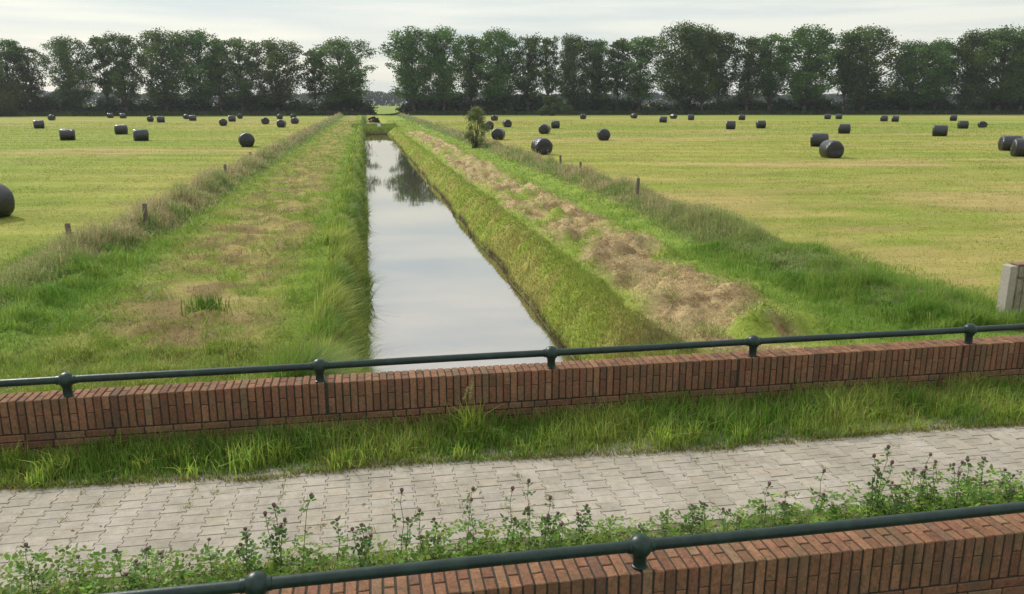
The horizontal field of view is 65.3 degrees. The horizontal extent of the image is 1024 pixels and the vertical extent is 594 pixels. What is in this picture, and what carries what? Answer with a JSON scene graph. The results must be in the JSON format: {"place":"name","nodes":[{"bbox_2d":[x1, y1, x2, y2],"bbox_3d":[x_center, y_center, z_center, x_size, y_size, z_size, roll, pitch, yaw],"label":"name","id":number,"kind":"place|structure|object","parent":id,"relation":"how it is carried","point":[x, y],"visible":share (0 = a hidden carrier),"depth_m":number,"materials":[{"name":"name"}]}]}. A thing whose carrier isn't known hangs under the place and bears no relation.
{"place":"outdoors","nodes":[
{"label":"outdoors","id":0,"kind":"place"},
{"bbox_2d":[0,228,225,335],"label":"lush grass","id":1,"kind":"structure","parent":0,"point":[51,290],"depth_m":15.42,"materials":[{"name":"plant"}]},
{"bbox_2d":[351,123,398,133],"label":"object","id":2,"kind":"structure","parent":0,"point":[387,126],"depth_m":121.99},
{"bbox_2d":[364,134,573,372],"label":"water","id":3,"kind":"structure","parent":0,"point":[453,291],"depth_m":20.99,"materials":[{"name":"liquid"}]},
{"bbox_2d":[0,103,1023,484],"bbox_3d":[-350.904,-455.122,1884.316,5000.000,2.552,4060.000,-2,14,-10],"label":"ground","id":4,"kind":"structure","parent":0,"point":[868,233],"depth_m":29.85,"materials":[{"name":"plant"}]},
{"bbox_2d":[0,183,14,217],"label":"bale","id":5,"kind":"object","parent":4,"relation":"on","point":[7,204],"visible":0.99,"depth_m":25.77},
{"bbox_2d":[0,66,26,115],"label":"bush","id":6,"kind":"object","parent":4,"relation":"on","point":[9,101],"visible":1,"depth_m":213.44,"materials":[{"name":"green plant"}]},
{"bbox_2d":[0,38,35,100],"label":"tree","id":7,"kind":"object","parent":4,"relation":"on","point":[6,51],"visible":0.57,"depth_m":219.92,"materials":[{"name":"green plant"}]},
{"bbox_2d":[7,46,48,109],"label":"tree","id":8,"kind":"object","parent":4,"relation":"on","point":[32,90],"visible":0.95,"depth_m":221.44,"materials":[{"name":"green plant"}]},
{"bbox_2d":[17,542,50,593],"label":"clover plant","id":9,"kind":"object","parent":4,"relation":"on","point":[25,544],"visible":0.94,"depth_m":4.23,"materials":[{"name":"green plant"}]},
{"bbox_2d":[59,129,75,139],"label":"bale","id":10,"kind":"object","parent":4,"relation":"on","point":[66,134],"visible":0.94,"depth_m":78.73},
{"bbox_2d":[36,34,99,111],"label":"tree","id":11,"kind":"object","parent":4,"relation":"on","point":[71,71],"visible":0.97,"depth_m":221.80,"materials":[{"name":"green plant"}]},
{"bbox_2d":[85,35,119,105],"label":"tree","id":12,"kind":"object","parent":4,"relation":"on","point":[106,91],"visible":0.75,"depth_m":224.12,"materials":[{"name":"green plant"}]},
{"bbox_2d":[93,31,150,111],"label":"tree","id":13,"kind":"object","parent":4,"relation":"on","point":[122,69],"visible":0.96,"depth_m":222.70,"materials":[{"name":"green plant"}]},
{"bbox_2d":[110,549,139,590],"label":"clover plant","id":14,"kind":"object","parent":4,"relation":"on","point":[116,551],"visible":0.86,"depth_m":4.25,"materials":[{"name":"green plant"}]},
{"bbox_2d":[133,129,148,140],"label":"bale","id":15,"kind":"object","parent":4,"relation":"on","point":[140,134],"visible":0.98,"depth_m":77.90},
{"bbox_2d":[130,545,164,587],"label":"clover plant","id":16,"kind":"object","parent":4,"relation":"on","point":[136,562],"visible":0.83,"depth_m":4.28,"materials":[{"name":"green plant"}]},
{"bbox_2d":[128,26,196,111],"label":"tree","id":17,"kind":"object","parent":4,"relation":"on","point":[164,87],"visible":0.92,"depth_m":223.35,"materials":[{"name":"green plant"}]},
{"bbox_2d":[0,332,325,392],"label":"lush grass","id":18,"kind":"structure","parent":4,"relation":"on","point":[54,351],"depth_m":11.38,"materials":[{"name":"plant"}]},
{"bbox_2d":[0,112,343,318],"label":"tall weeds","id":19,"kind":"object","parent":4,"relation":"on","point":[176,203],"visible":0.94,"depth_m":22.73,"materials":[{"name":"green plant"}]},
{"bbox_2d":[3,92,377,113],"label":"undergrowth","id":20,"kind":"object","parent":4,"relation":"on","point":[47,104],"visible":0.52,"depth_m":231.47,"materials":[{"name":"green plant"}]},
{"bbox_2d":[165,27,227,110],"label":"tree","id":21,"kind":"object","parent":4,"relation":"on","point":[199,90],"visible":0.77,"depth_m":227.13,"materials":[{"name":"green plant"}]},
{"bbox_2d":[180,289,239,315],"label":"grass tuft","id":22,"kind":"object","parent":4,"relation":"on","point":[202,302],"visible":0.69,"depth_m":14.22,"materials":[{"name":"plant"}]},
{"bbox_2d":[196,38,233,111],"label":"tree","id":23,"kind":"object","parent":4,"relation":"on","point":[220,70],"visible":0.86,"depth_m":227.46,"materials":[{"name":"green plant"}]},
{"bbox_2d":[196,430,270,478],"bbox_3d":[-2.022,1.149,5.941,0.480,0.304,0.719,10,17,37],"label":"grass tuft","id":24,"kind":"object","parent":4,"relation":"on","point":[245,457],"visible":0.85,"depth_m":5.90,"materials":[{"name":"plant"}]},
{"bbox_2d":[210,37,263,110],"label":"tree","id":25,"kind":"object","parent":4,"relation":"on","point":[240,82],"visible":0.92,"depth_m":228.15,"materials":[{"name":"green plant"}]},
{"bbox_2d":[238,132,254,146],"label":"bale","id":26,"kind":"object","parent":4,"relation":"on","point":[245,139],"visible":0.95,"depth_m":67.27},
{"bbox_2d":[234,527,262,577],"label":"clover plant","id":27,"kind":"object","parent":4,"relation":"on","point":[244,552],"visible":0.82,"depth_m":4.40,"materials":[{"name":"green plant"}]},
{"bbox_2d":[242,37,307,110],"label":"tree","id":28,"kind":"object","parent":4,"relation":"on","point":[278,87],"visible":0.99,"depth_m":229.87,"materials":[{"name":"green plant"}]},
{"bbox_2d":[262,502,292,575],"bbox_3d":[-1.334,1.395,4.513,0.160,0.520,0.148,4,14,16],"label":"clover plant","id":29,"kind":"object","parent":4,"relation":"on","point":[279,530],"visible":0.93,"depth_m":4.50,"materials":[{"name":"green plant"}]},
{"bbox_2d":[299,492,316,570],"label":"clover plant","id":30,"kind":"object","parent":4,"relation":"on","point":[311,496],"visible":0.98,"depth_m":4.43,"materials":[{"name":"green plant"}]},
{"bbox_2d":[297,49,328,111],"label":"tree","id":31,"kind":"object","parent":4,"relation":"on","point":[311,87],"visible":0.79,"depth_m":233.31,"materials":[{"name":"green plant"}]},
{"bbox_2d":[325,515,345,560],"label":"clover plant","id":32,"kind":"object","parent":4,"relation":"on","point":[336,525],"visible":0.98,"depth_m":4.60,"materials":[{"name":"green plant"}]},
{"bbox_2d":[252,125,422,378],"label":"bank grass","id":33,"kind":"structure","parent":4,"relation":"on","point":[342,300],"depth_m":15.84,"materials":[{"name":"plant"}]},
{"bbox_2d":[300,36,379,111],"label":"tree","id":34,"kind":"object","parent":4,"relation":"on","point":[340,82],"visible":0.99,"depth_m":233.47,"materials":[{"name":"green plant"}]},
{"bbox_2d":[347,523,375,566],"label":"clover plant","id":35,"kind":"object","parent":4,"relation":"on","point":[364,542],"visible":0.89,"depth_m":4.54,"materials":[{"name":"green plant"}]},
{"bbox_2d":[365,426,426,461],"bbox_3d":[-0.894,1.122,6.127,0.443,0.268,0.496,11,18,39],"label":"grass tuft","id":36,"kind":"object","parent":4,"relation":"on","point":[397,452],"visible":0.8,"depth_m":6.12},
{"bbox_2d":[392,488,418,560],"bbox_3d":[-0.631,1.353,4.675,0.115,0.525,0.140,10,17,37],"label":"clover plant","id":37,"kind":"object","parent":4,"relation":"on","point":[407,522],"visible":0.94,"depth_m":4.67,"materials":[{"name":"green plant"}]},
{"bbox_2d":[378,25,444,111],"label":"tree","id":38,"kind":"object","parent":4,"relation":"on","point":[409,78],"visible":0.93,"depth_m":235.36,"materials":[{"name":"green plant"}]},
{"bbox_2d":[411,508,435,559],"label":"clover plant","id":39,"kind":"object","parent":4,"relation":"on","point":[420,537],"visible":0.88,"depth_m":4.58,"materials":[{"name":"green plant"}]},
{"bbox_2d":[426,517,442,559],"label":"clover plant","id":40,"kind":"object","parent":4,"relation":"on","point":[438,539],"visible":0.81,"depth_m":4.59,"materials":[{"name":"green plant"}]},
{"bbox_2d":[415,23,471,110],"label":"tree","id":41,"kind":"object","parent":4,"relation":"on","point":[443,91],"visible":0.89,"depth_m":236.03,"materials":[{"name":"green plant"}]},
{"bbox_2d":[453,34,490,108],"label":"tree","id":42,"kind":"object","parent":4,"relation":"on","point":[472,87],"visible":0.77,"depth_m":242.24,"materials":[{"name":"green plant"}]},
{"bbox_2d":[445,381,504,443],"bbox_3d":[-0.366,0.927,6.415,0.478,0.510,0.527,4,14,17],"label":"grass tuft","id":43,"kind":"object","parent":4,"relation":"on","point":[463,419],"visible":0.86,"depth_m":6.44,"materials":[{"name":"plant"}]},
{"bbox_2d":[461,104,491,148],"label":"shrub","id":44,"kind":"object","parent":4,"relation":"on","point":[475,113],"visible":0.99,"depth_m":63.06,"materials":[{"name":"green plant"}]},
{"bbox_2d":[466,26,526,110],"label":"tree","id":45,"kind":"object","parent":4,"relation":"on","point":[499,77],"visible":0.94,"depth_m":241.42,"materials":[{"name":"green plant"}]},
{"bbox_2d":[491,128,504,139],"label":"bale","id":46,"kind":"object","parent":4,"relation":"on","point":[498,133],"visible":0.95,"depth_m":79.45},
{"bbox_2d":[0,335,1023,456],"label":"brick parapet","id":47,"kind":"structure","parent":4,"relation":"on","point":[39,419],"depth_m":6.71,"materials":[{"name":"brick"}]},
{"bbox_2d":[0,323,1023,397],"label":"handrail","id":48,"kind":"object","parent":47,"relation":"on","point":[65,381],"visible":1,"depth_m":6.67,"materials":[{"name":"metal"}]},
{"bbox_2d":[0,364,1023,492],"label":"verge grass","id":49,"kind":"structure","parent":4,"relation":"on","point":[747,423],"depth_m":6.38,"materials":[{"name":"plant"}]},
{"bbox_2d":[0,463,1023,593],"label":"clover","id":50,"kind":"object","parent":4,"relation":"on","point":[971,491],"visible":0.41,"depth_m":4.69,"materials":[{"name":"green plant"}]},
{"bbox_2d":[0,479,1023,593],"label":"verge grass","id":51,"kind":"structure","parent":4,"relation":"on","point":[76,590],"depth_m":4.66,"materials":[{"name":"plant"}]},
{"bbox_2d":[1,110,1023,115],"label":"rough grass","id":52,"kind":"structure","parent":4,"relation":"on","point":[535,112],"depth_m":239.05,"materials":[{"name":"green plant"}]},
{"bbox_2d":[500,486,525,552],"bbox_3d":[-0.002,1.351,4.658,0.125,0.537,0.127,6,15,24],"label":"clover plant","id":53,"kind":"object","parent":4,"relation":"on","point":[515,520],"visible":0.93,"depth_m":4.66,"materials":[{"name":"green plant"}]},
{"bbox_2d":[505,440,538,459],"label":"grass tuft","id":54,"kind":"object","parent":4,"relation":"on","point":[521,446],"visible":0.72,"depth_m":6.16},
{"bbox_2d":[28,90,1023,105],"bbox_3d":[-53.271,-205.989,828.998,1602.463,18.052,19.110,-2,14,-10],"label":"woods","id":55,"kind":"object","parent":4,"relation":"on","point":[391,99],"visible":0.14,"depth_m":814.74,"materials":[{"name":"green plant"}]},
{"bbox_2d":[516,478,535,549],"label":"clover plant","id":56,"kind":"object","parent":4,"relation":"on","point":[527,509],"visible":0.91,"depth_m":4.75,"materials":[{"name":"green plant"}]},
{"bbox_2d":[510,32,549,110],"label":"tree","id":57,"kind":"object","parent":4,"relation":"on","point":[526,86],"visible":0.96,"depth_m":242.64,"materials":[{"name":"green plant"}]},
{"bbox_2d":[531,138,552,154],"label":"bale","id":58,"kind":"object","parent":4,"relation":"on","point":[542,145],"visible":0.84,"depth_m":57.30},
{"bbox_2d":[536,495,554,548],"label":"clover plant","id":59,"kind":"object","parent":4,"relation":"on","point":[546,521],"visible":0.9,"depth_m":4.70,"materials":[{"name":"green plant"}]},
{"bbox_2d":[535,35,560,94],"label":"tree","id":60,"kind":"object","parent":4,"relation":"on","point":[550,69],"visible":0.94,"depth_m":242.64,"materials":[{"name":"green plant"}]},
{"bbox_2d":[537,94,573,115],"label":"bush","id":61,"kind":"object","parent":4,"relation":"on","point":[557,104],"visible":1,"depth_m":225.15,"materials":[{"name":"green plant"}]},
{"bbox_2d":[543,511,567,547],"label":"clover plant","id":62,"kind":"object","parent":4,"relation":"on","point":[555,523],"visible":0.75,"depth_m":4.66,"materials":[{"name":"green plant"}]},
{"bbox_2d":[549,33,602,110],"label":"tree","id":63,"kind":"object","parent":4,"relation":"on","point":[568,67],"visible":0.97,"depth_m":243.21,"materials":[{"name":"green plant"}]},
{"bbox_2d":[569,504,591,542],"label":"clover plant","id":64,"kind":"object","parent":4,"relation":"on","point":[578,519],"visible":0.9,"depth_m":4.82,"materials":[{"name":"green plant"}]},
{"bbox_2d":[575,37,620,106],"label":"tree","id":65,"kind":"object","parent":4,"relation":"on","point":[599,91],"visible":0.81,"depth_m":244.77,"materials":[{"name":"green plant"}]},
{"bbox_2d":[579,413,627,450],"bbox_3d":[0.741,1.060,6.377,0.477,0.271,0.486,10,17,35],"label":"grass tuft","id":66,"kind":"object","parent":4,"relation":"on","point":[603,432],"visible":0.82,"depth_m":6.35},
{"bbox_2d":[597,128,609,140],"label":"bale","id":67,"kind":"object","parent":4,"relation":"on","point":[603,134],"visible":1,"depth_m":78.47},
{"bbox_2d":[406,132,807,351],"bbox_3d":[-3.820,-9.757,54.273,3.379,0.599,90.483,-2,14,-10],"label":"cut hay","id":68,"kind":"object","parent":4,"relation":"on","point":[650,286],"visible":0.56,"depth_m":16.06,"materials":[{"name":"plant"}]},
{"bbox_2d":[597,38,633,110],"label":"tree","id":69,"kind":"object","parent":4,"relation":"on","point":[621,85],"visible":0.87,"depth_m":244.13,"materials":[{"name":"green plant"}]},
{"bbox_2d":[237,513,1023,593],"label":"brick parapet","id":70,"kind":"structure","parent":4,"relation":"on","point":[981,555],"depth_m":4.14,"materials":[{"name":"brick"}]},
{"bbox_2d":[97,501,1023,593],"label":"handrail","id":71,"kind":"object","parent":70,"relation":"on","point":[640,547],"visible":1,"depth_m":3.90,"materials":[{"name":"metal"}]},
{"bbox_2d":[616,35,663,110],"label":"tree","id":72,"kind":"object","parent":4,"relation":"on","point":[641,52],"visible":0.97,"depth_m":242.97,"materials":[{"name":"green plant"}]},
{"bbox_2d":[648,19,714,110],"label":"tree","id":73,"kind":"object","parent":4,"relation":"on","point":[682,81],"visible":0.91,"depth_m":243.17,"materials":[{"name":"green plant"}]},
{"bbox_2d":[680,503,700,534],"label":"clover plant","id":74,"kind":"object","parent":4,"relation":"on","point":[694,508],"visible":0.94,"depth_m":4.96,"materials":[{"name":"green plant"}]},
{"bbox_2d":[679,23,725,110],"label":"tree","id":75,"kind":"object","parent":4,"relation":"on","point":[707,73],"visible":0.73,"depth_m":244.24,"materials":[{"name":"green plant"}]},
{"bbox_2d":[396,112,1009,328],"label":"tall weeds","id":76,"kind":"object","parent":4,"relation":"on","point":[703,223],"visible":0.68,"depth_m":23.32,"materials":[{"name":"green plant"}]},
{"bbox_2d":[395,91,1023,112],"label":"undergrowth","id":77,"kind":"object","parent":4,"relation":"on","point":[516,102],"visible":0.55,"depth_m":250.30,"materials":[{"name":"green plant"}]},
{"bbox_2d":[708,31,739,107],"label":"tree","id":78,"kind":"object","parent":4,"relation":"on","point":[724,57],"visible":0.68,"depth_m":246.28,"materials":[{"name":"green plant"}]},
{"bbox_2d":[717,507,744,531],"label":"clover plant","id":79,"kind":"object","parent":4,"relation":"on","point":[729,512],"visible":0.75,"depth_m":4.84,"materials":[{"name":"green plant"}]},
{"bbox_2d":[726,35,775,110],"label":"tree","id":80,"kind":"object","parent":4,"relation":"on","point":[749,74],"visible":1,"depth_m":245.12,"materials":[{"name":"green plant"}]},
{"bbox_2d":[750,481,774,528],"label":"clover plant","id":81,"kind":"object","parent":4,"relation":"on","point":[763,507],"visible":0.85,"depth_m":4.84,"materials":[{"name":"green plant"}]},
{"bbox_2d":[751,33,794,110],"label":"tree","id":82,"kind":"object","parent":4,"relation":"on","point":[769,92],"visible":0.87,"depth_m":245.40,"materials":[{"name":"green plant"}]},
{"bbox_2d":[772,501,793,526],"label":"clover plant","id":83,"kind":"object","parent":4,"relation":"on","point":[781,506],"visible":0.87,"depth_m":5.01,"materials":[{"name":"green plant"}]},
{"bbox_2d":[768,23,846,110],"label":"tree","id":84,"kind":"object","parent":4,"relation":"on","point":[800,81],"visible":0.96,"depth_m":243.25,"materials":[{"name":"green plant"}]},
{"bbox_2d":[605,224,1023,342],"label":"lush grass","id":85,"kind":"structure","parent":4,"relation":"on","point":[958,315],"depth_m":14.98,"materials":[{"name":"plant"}]},
{"bbox_2d":[810,133,828,146],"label":"bale","id":86,"kind":"object","parent":4,"relation":"on","point":[817,139],"visible":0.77,"depth_m":67.36},
{"bbox_2d":[810,469,833,516],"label":"clover plant","id":87,"kind":"object","parent":4,"relation":"on","point":[824,495],"visible":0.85,"depth_m":5.03,"materials":[{"name":"green plant"}]},
{"bbox_2d":[819,140,843,157],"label":"bale","id":88,"kind":"object","parent":4,"relation":"on","point":[831,148],"visible":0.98,"depth_m":53.67},
{"bbox_2d":[831,33,865,110],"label":"tree","id":89,"kind":"object","parent":4,"relation":"on","point":[849,60],"visible":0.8,"depth_m":245.23,"materials":[{"name":"green plant"}]},
{"bbox_2d":[825,23,910,110],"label":"tree","id":90,"kind":"object","parent":4,"relation":"on","point":[868,82],"visible":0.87,"depth_m":245.77,"materials":[{"name":"green plant"}]},
{"bbox_2d":[866,444,893,516],"bbox_3d":[2.346,1.215,5.113,0.164,0.592,0.154,-1,14,-2],"label":"clover plant","id":91,"kind":"object","parent":4,"relation":"on","point":[877,472],"visible":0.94,"depth_m":5.10,"materials":[{"name":"green plant"}]},
{"bbox_2d":[882,481,905,514],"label":"clover plant","id":92,"kind":"object","parent":4,"relation":"on","point":[898,502],"visible":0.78,"depth_m":5.03,"materials":[{"name":"green plant"}]},
{"bbox_2d":[901,467,919,513],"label":"clover plant","id":93,"kind":"object","parent":4,"relation":"on","point":[914,469],"visible":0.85,"depth_m":5.03,"materials":[{"name":"green plant"}]},
{"bbox_2d":[880,39,954,110],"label":"tree","id":94,"kind":"object","parent":4,"relation":"on","point":[914,53],"visible":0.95,"depth_m":245.83,"materials":[{"name":"green plant"}]},
{"bbox_2d":[917,460,942,505],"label":"clover plant","id":95,"kind":"object","parent":4,"relation":"on","point":[934,467],"visible":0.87,"depth_m":5.27,"materials":[{"name":"green plant"}]},
{"bbox_2d":[916,37,961,110],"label":"tree","id":96,"kind":"object","parent":4,"relation":"on","point":[946,91],"visible":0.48,"depth_m":249.09,"materials":[{"name":"green plant"}]},
{"bbox_2d":[932,125,947,135],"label":"bale","id":97,"kind":"object","parent":4,"relation":"on","point":[939,130],"visible":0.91,"depth_m":88.65},
{"bbox_2d":[945,460,968,507],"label":"clover plant","id":98,"kind":"object","parent":4,"relation":"on","point":[958,473],"visible":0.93,"depth_m":5.13,"materials":[{"name":"green plant"}]},
{"bbox_2d":[942,28,1001,110],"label":"tree","id":99,"kind":"object","parent":4,"relation":"on","point":[970,85],"visible":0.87,"depth_m":246.44,"materials":[{"name":"green plant"}]},
{"bbox_2d":[975,456,992,504],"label":"clover plant","id":100,"kind":"object","parent":4,"relation":"on","point":[985,482],"visible":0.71,"depth_m":5.23,"materials":[{"name":"green plant"}]},
{"bbox_2d":[962,24,1023,110],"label":"tree","id":101,"kind":"object","parent":4,"relation":"on","point":[999,91],"visible":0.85,"depth_m":245.45,"materials":[{"name":"green plant"}]},
{"bbox_2d":[994,468,1018,503],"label":"clover plant","id":102,"kind":"object","parent":4,"relation":"on","point":[1010,490],"visible":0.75,"depth_m":5.16,"materials":[{"name":"green plant"}]},
{"bbox_2d":[996,262,1023,314],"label":"concrete wall","id":103,"kind":"structure","parent":4,"relation":"on","point":[1011,291],"depth_m":13.55,"materials":[{"name":"concrete"}]},
{"bbox_2d":[997,36,1023,110],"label":"tree","id":104,"kind":"object","parent":4,"relation":"on","point":[1020,103],"visible":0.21,"depth_m":252.58,"materials":[{"name":"green plant"}]},
{"bbox_2d":[998,135,1023,150],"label":"bale","id":105,"kind":"object","parent":4,"relation":"on","point":[1005,142],"visible":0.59,"depth_m":61.55},
{"bbox_2d":[1010,138,1023,156],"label":"bale","id":106,"kind":"object","parent":4,"relation":"on","point":[1017,148],"visible":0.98,"depth_m":54.96},
{"bbox_2d":[0,410,1023,593],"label":"path","id":107,"kind":"structure","parent":0,"point":[946,448],"depth_m":5.56,"materials":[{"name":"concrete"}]},
{"bbox_2d":[13,437,971,536],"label":"joint weeds","id":108,"kind":"object","parent":107,"relation":"on","point":[373,525],"visible":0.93,"depth_m":5.47,"materials":[{"name":"green plant"}]},
{"bbox_2d":[0,0,1023,102],"label":"sky","id":109,"kind":"structure","parent":0,"point":[30,23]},
{"bbox_2d":[390,128,710,360],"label":"bank grass","id":110,"kind":"structure","parent":0,"point":[606,293],"depth_m":17.75,"materials":[{"name":"plant"}]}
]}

